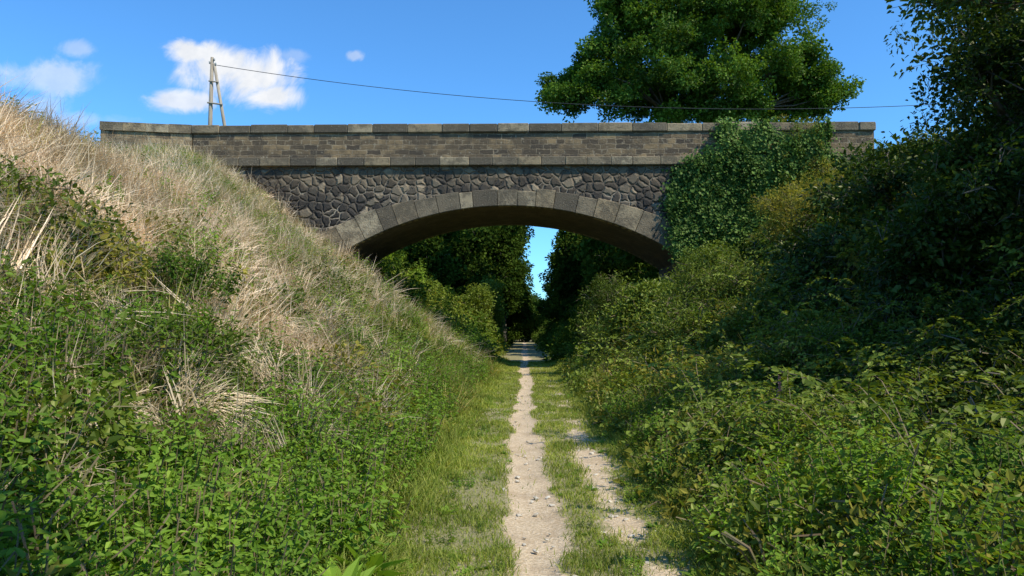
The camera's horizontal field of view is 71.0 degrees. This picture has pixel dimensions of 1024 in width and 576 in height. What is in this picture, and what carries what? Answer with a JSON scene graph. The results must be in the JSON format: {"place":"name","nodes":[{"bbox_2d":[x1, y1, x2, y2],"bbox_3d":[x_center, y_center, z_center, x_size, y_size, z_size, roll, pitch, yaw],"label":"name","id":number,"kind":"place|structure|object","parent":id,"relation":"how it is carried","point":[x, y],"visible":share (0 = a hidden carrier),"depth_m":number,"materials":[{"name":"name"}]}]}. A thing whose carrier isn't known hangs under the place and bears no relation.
{"place":"outdoors","nodes":[
{"label":"outdoors","id":0,"kind":"place"},
{"bbox_2d":[0,0,1009,299],"label":"sky","id":1,"kind":"structure","parent":0,"point":[136,61],"materials":[{"name":"blue"}]},
{"bbox_2d":[0,140,1013,575],"bbox_3d":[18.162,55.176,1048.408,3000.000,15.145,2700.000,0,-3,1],"label":"ground","id":2,"kind":"structure","parent":0,"point":[193,405],"depth_m":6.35,"materials":[{"name":"green plant"}]},
{"bbox_2d":[0,173,412,534],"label":"dry stalks","id":3,"kind":"object","parent":2,"relation":"on","point":[155,356],"visible":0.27,"depth_m":6.20,"materials":[{"name":"beige plant"}]},
{"bbox_2d":[15,466,407,575],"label":"dock plants","id":4,"kind":"object","parent":2,"relation":"on","point":[353,568],"visible":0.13,"depth_m":4.16,"materials":[{"name":"green plant"}]},
{"bbox_2d":[207,57,225,125],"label":"utility pole","id":5,"kind":"object","parent":2,"relation":"on","point":[213,70],"visible":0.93,"depth_m":40.93,"materials":[{"name":"grey wood"}]},
{"bbox_2d":[217,65,949,108],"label":"overhead cable","id":6,"kind":"object","parent":5,"relation":"attached to","point":[560,103],"visible":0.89,"depth_m":40.64,"materials":[{"name":"black metal"}]},
{"bbox_2d":[0,273,433,575],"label":"nettles and herbs","id":7,"kind":"object","parent":2,"relation":"on","point":[287,545],"visible":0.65,"depth_m":4.32,"materials":[{"name":"green plant"}]},
{"bbox_2d":[0,170,447,575],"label":"nettles and herbs","id":8,"kind":"object","parent":2,"relation":"on","point":[189,460],"visible":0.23,"depth_m":4.83,"materials":[{"name":"green plant"}]},
{"bbox_2d":[0,154,483,575],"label":"bramble patch","id":9,"kind":"object","parent":2,"relation":"on","point":[174,265],"visible":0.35,"depth_m":6.82,"materials":[{"name":"green plant"}]},
{"bbox_2d":[0,68,493,496],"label":"dry grass bank","id":10,"kind":"structure","parent":2,"relation":"on","point":[29,140],"depth_m":10.42,"materials":[{"name":"beige plant"}]},
{"bbox_2d":[0,95,153,169],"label":"crest weeds","id":11,"kind":"object","parent":10,"relation":"on","point":[96,133],"visible":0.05,"depth_m":14.27,"materials":[{"name":"beige plant"}]},
{"bbox_2d":[116,143,496,438],"bbox_3d":[-8.310,-1.507,18.668,15.476,8.727,19.191,0,-3,1],"label":"herb patch","id":12,"kind":"object","parent":2,"relation":"on","point":[426,399],"visible":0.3,"depth_m":14.86,"materials":[{"name":"green plant"}]},
{"bbox_2d":[382,250,401,278],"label":"woodland tree","id":13,"kind":"object","parent":2,"relation":"on","point":[399,261],"depth_m":43.69,"materials":[{"name":"green plant"}]},
{"bbox_2d":[397,229,470,307],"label":"woodland tree","id":14,"kind":"object","parent":2,"relation":"on","point":[432,253],"visible":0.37,"depth_m":51.13,"materials":[{"name":"green plant"}]},
{"bbox_2d":[401,226,524,318],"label":"woodland tree","id":15,"kind":"object","parent":2,"relation":"on","point":[476,243],"visible":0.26,"depth_m":58.40,"materials":[{"name":"green plant"}]},
{"bbox_2d":[449,283,497,340],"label":"bush","id":16,"kind":"object","parent":2,"relation":"on","point":[478,299],"visible":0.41,"depth_m":45.40,"materials":[{"name":"green plant"}]},
{"bbox_2d":[99,121,875,281],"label":"stone arch bridge","id":17,"kind":"structure","parent":2,"relation":"on","point":[376,192],"depth_m":28.34,"materials":[{"name":"grey stone"}]},
{"bbox_2d":[657,111,849,271],"bbox_3d":[9.661,-3.584,27.915,8.027,6.683,1.456,0,-3,1],"label":"ivy","id":18,"kind":"object","parent":17,"relation":"attached to","point":[702,180],"visible":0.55,"depth_m":27.82,"materials":[{"name":"green plant"}]},
{"bbox_2d":[477,278,510,347],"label":"woodland tree","id":19,"kind":"object","parent":2,"relation":"on","point":[498,314],"visible":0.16,"depth_m":51.26,"materials":[{"name":"green plant"}]},
{"bbox_2d":[468,226,534,339],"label":"woodland tree","id":20,"kind":"object","parent":2,"relation":"on","point":[524,237],"visible":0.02,"depth_m":74.35,"materials":[{"name":"green plant"}]},
{"bbox_2d":[482,225,534,340],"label":"woodland tree","id":21,"kind":"object","parent":2,"relation":"on","point":[503,254],"visible":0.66,"depth_m":66.21,"materials":[{"name":"green plant"}]},
{"bbox_2d":[366,251,658,362],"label":"cutting shrubs","id":22,"kind":"object","parent":2,"relation":"on","point":[554,339],"visible":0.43,"depth_m":36.52,"materials":[{"name":"green plant"}]},
{"bbox_2d":[350,252,676,361],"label":"arch undergrowth","id":23,"kind":"object","parent":2,"relation":"on","point":[576,349],"visible":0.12,"depth_m":30.08,"materials":[{"name":"green plant"}]},
{"bbox_2d":[509,251,547,341],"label":"woodland tree","id":24,"kind":"object","parent":2,"relation":"on","point":[531,325],"visible":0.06,"depth_m":91.91,"materials":[{"name":"green plant"}]},
{"bbox_2d":[515,275,544,339],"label":"woodland tree","id":25,"kind":"object","parent":2,"relation":"on","point":[531,335],"depth_m":115.29,"materials":[{"name":"green plant"}]},
{"bbox_2d":[531,292,540,331],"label":"woodland tree","id":26,"kind":"object","parent":2,"relation":"on","point":[538,298],"visible":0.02,"depth_m":150.25,"materials":[{"name":"green plant"}]},
{"bbox_2d":[374,393,714,575],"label":"path weeds","id":27,"kind":"object","parent":2,"relation":"on","point":[630,559],"visible":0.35,"depth_m":6.62,"materials":[{"name":"green plant"}]},
{"bbox_2d":[533,263,556,330],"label":"woodland tree","id":28,"kind":"object","parent":2,"relation":"on","point":[543,302],"visible":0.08,"depth_m":118.52,"materials":[{"name":"green plant"}]},
{"bbox_2d":[235,357,861,575],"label":"path turf grass","id":29,"kind":"structure","parent":2,"relation":"on","point":[428,491],"depth_m":6.56,"materials":[{"name":"green plant"}]},
{"bbox_2d":[537,248,560,310],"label":"woodland tree","id":30,"kind":"object","parent":2,"relation":"on","point":[549,274],"visible":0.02,"depth_m":90.18,"materials":[{"name":"green plant"}]},
{"bbox_2d":[541,235,592,329],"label":"woodland tree","id":31,"kind":"object","parent":2,"relation":"on","point":[551,314],"depth_m":74.78,"materials":[{"name":"green plant"}]},
{"bbox_2d":[546,230,591,318],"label":"woodland tree","id":32,"kind":"object","parent":2,"relation":"on","point":[569,277],"visible":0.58,"depth_m":64.92,"materials":[{"name":"green plant"}]},
{"bbox_2d":[556,234,606,326],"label":"woodland tree","id":33,"kind":"object","parent":2,"relation":"on","point":[572,303],"visible":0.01,"depth_m":59.69,"materials":[{"name":"green plant"}]},
{"bbox_2d":[568,270,629,346],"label":"elder shrub","id":34,"kind":"object","parent":2,"relation":"on","point":[602,297],"visible":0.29,"depth_m":24.34,"materials":[{"name":"green plant"}]},
{"bbox_2d":[574,233,632,294],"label":"woodland tree","id":35,"kind":"object","parent":2,"relation":"on","point":[597,250],"visible":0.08,"depth_m":48.48,"materials":[{"name":"green plant"}]},
{"bbox_2d":[603,245,650,294],"bbox_3d":[8.519,-2.313,40.569,6.625,8.638,8.147,0,-3,1],"label":"woodland tree","id":36,"kind":"object","parent":2,"relation":"on","point":[627,259],"visible":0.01,"depth_m":39.95,"materials":[{"name":"green plant"}]},
{"bbox_2d":[576,276,678,365],"bbox_3d":[3.530,1.075,21.206,3.271,2.804,2.792,0,-3,1],"label":"elder shrub","id":37,"kind":"object","parent":2,"relation":"on","point":[626,309],"visible":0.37,"depth_m":20.77,"materials":[{"name":"green plant"}]},
{"bbox_2d":[656,241,734,297],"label":"elder shrub","id":38,"kind":"object","parent":2,"relation":"on","point":[706,258],"visible":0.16,"depth_m":22.05,"materials":[{"name":"green plant"}]},
{"bbox_2d":[534,0,866,122],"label":"oak tree","id":39,"kind":"object","parent":2,"relation":"on","point":[726,78],"visible":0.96,"depth_m":43.94,"materials":[{"name":"green plant"}]},
{"bbox_2d":[641,247,763,353],"bbox_3d":[4.769,0.377,17.418,3.415,2.896,3.588,0,-3,1],"label":"elder shrub","id":40,"kind":"object","parent":2,"relation":"on","point":[717,285],"visible":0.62,"depth_m":17.55,"materials":[{"name":"green plant"}]},
{"bbox_2d":[677,239,745,277],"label":"elder shrub","id":41,"kind":"object","parent":2,"relation":"on","point":[702,246],"visible":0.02,"depth_m":26.50,"materials":[{"name":"green plant"}]},
{"bbox_2d":[751,114,786,122],"bbox_3d":[13.752,-5.562,37.903,8.287,7.058,7.731,0,-3,1],"label":"woodland tree","id":42,"kind":"object","parent":2,"relation":"on","point":[776,121],"depth_m":37.37,"materials":[{"name":"green plant"}]},
{"bbox_2d":[554,104,1023,426],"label":"bramble bank","id":43,"kind":"structure","parent":2,"relation":"on","point":[595,377],"depth_m":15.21,"materials":[{"name":"green plant"}]},
{"bbox_2d":[563,124,1023,518],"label":"bramble canes","id":44,"kind":"object","parent":2,"relation":"on","point":[785,402],"visible":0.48,"depth_m":7.46,"materials":[{"name":"green plant"}]},
{"bbox_2d":[565,344,1022,575],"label":"verge herbs","id":45,"kind":"object","parent":2,"relation":"on","point":[772,562],"visible":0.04,"depth_m":3.97,"materials":[{"name":"green plant"}]},
{"bbox_2d":[713,300,883,402],"bbox_3d":[4.524,1.420,10.780,3.047,2.528,2.111,1,-4,-23],"label":"elder shrub","id":46,"kind":"object","parent":2,"relation":"on","point":[813,347],"visible":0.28,"depth_m":10.55,"materials":[{"name":"green plant"}]},
{"bbox_2d":[732,213,873,348],"bbox_3d":[5.974,0.140,14.223,3.710,3.153,3.598,0,-3,1],"label":"elder shrub","id":47,"kind":"object","parent":2,"relation":"on","point":[810,246],"visible":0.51,"depth_m":13.77,"materials":[{"name":"green plant"}]},
{"bbox_2d":[747,181,862,260],"bbox_3d":[7.840,-1.467,19.345,2.875,3.188,3.322,0,-3,1],"label":"elder shrub","id":48,"kind":"object","parent":2,"relation":"on","point":[784,203],"visible":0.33,"depth_m":19.24,"materials":[{"name":"green plant"}]},
{"bbox_2d":[589,221,1023,575],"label":"bramble thicket","id":49,"kind":"object","parent":2,"relation":"on","point":[895,492],"visible":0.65,"depth_m":4.88,"materials":[{"name":"green plant"}]},
{"bbox_2d":[780,158,861,217],"bbox_3d":[9.767,-2.546,21.573,3.508,2.616,3.217,0,-3,1],"label":"elder shrub","id":50,"kind":"object","parent":2,"relation":"on","point":[815,177],"visible":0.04,"depth_m":21.20,"materials":[{"name":"green plant"}]},
{"bbox_2d":[646,224,1023,575],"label":"bramble mounds","id":51,"kind":"object","parent":2,"relation":"on","point":[977,540],"visible":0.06,"depth_m":6.53,"materials":[{"name":"green plant"}]},
{"bbox_2d":[798,113,955,262],"bbox_3d":[7.905,-1.868,15.015,3.282,3.478,4.266,0,-3,1],"label":"elder shrub","id":52,"kind":"object","parent":2,"relation":"on","point":[876,178],"visible":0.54,"depth_m":15.05,"materials":[{"name":"green plant"}]},
{"bbox_2d":[849,164,1023,336],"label":"elder shrub","id":53,"kind":"object","parent":2,"relation":"on","point":[916,252],"visible":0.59,"depth_m":10.22,"materials":[{"name":"green plant"}]},
{"bbox_2d":[881,0,1023,247],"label":"hazel tree","id":54,"kind":"object","parent":2,"relation":"on","point":[1018,99],"visible":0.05,"depth_m":11.71,"materials":[{"name":"green plant"}]},
{"bbox_2d":[883,0,1023,245],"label":"cherry tree","id":55,"kind":"object","parent":2,"relation":"on","point":[984,80],"visible":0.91,"depth_m":9.26,"materials":[{"name":"green plant"}]},
{"bbox_2d":[885,0,1023,59],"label":"cherry tree","id":56,"kind":"object","parent":2,"relation":"on","point":[993,6],"visible":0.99,"depth_m":8.35,"materials":[{"name":"green plant"}]},
{"bbox_2d":[391,339,718,575],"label":"dirt path","id":57,"kind":"structure","parent":0,"point":[529,526],"depth_m":6.55,"materials":[{"name":"beige soil"}]},
{"bbox_2d":[460,387,670,575],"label":"path stones","id":58,"kind":"object","parent":57,"relation":"on","point":[553,505],"visible":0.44,"depth_m":6.69,"materials":[{"name":"beige stone"}]},
{"bbox_2d":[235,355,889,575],"bbox_3d":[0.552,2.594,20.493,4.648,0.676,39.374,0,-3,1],"label":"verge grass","id":59,"kind":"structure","parent":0,"point":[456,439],"depth_m":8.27,"materials":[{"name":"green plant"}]},
{"bbox_2d":[777,113,830,181],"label":"ivy shrub","id":60,"kind":"object","parent":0,"point":[810,122],"visible":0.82,"depth_m":27.74,"materials":[{"name":"green plant"}]}
]}

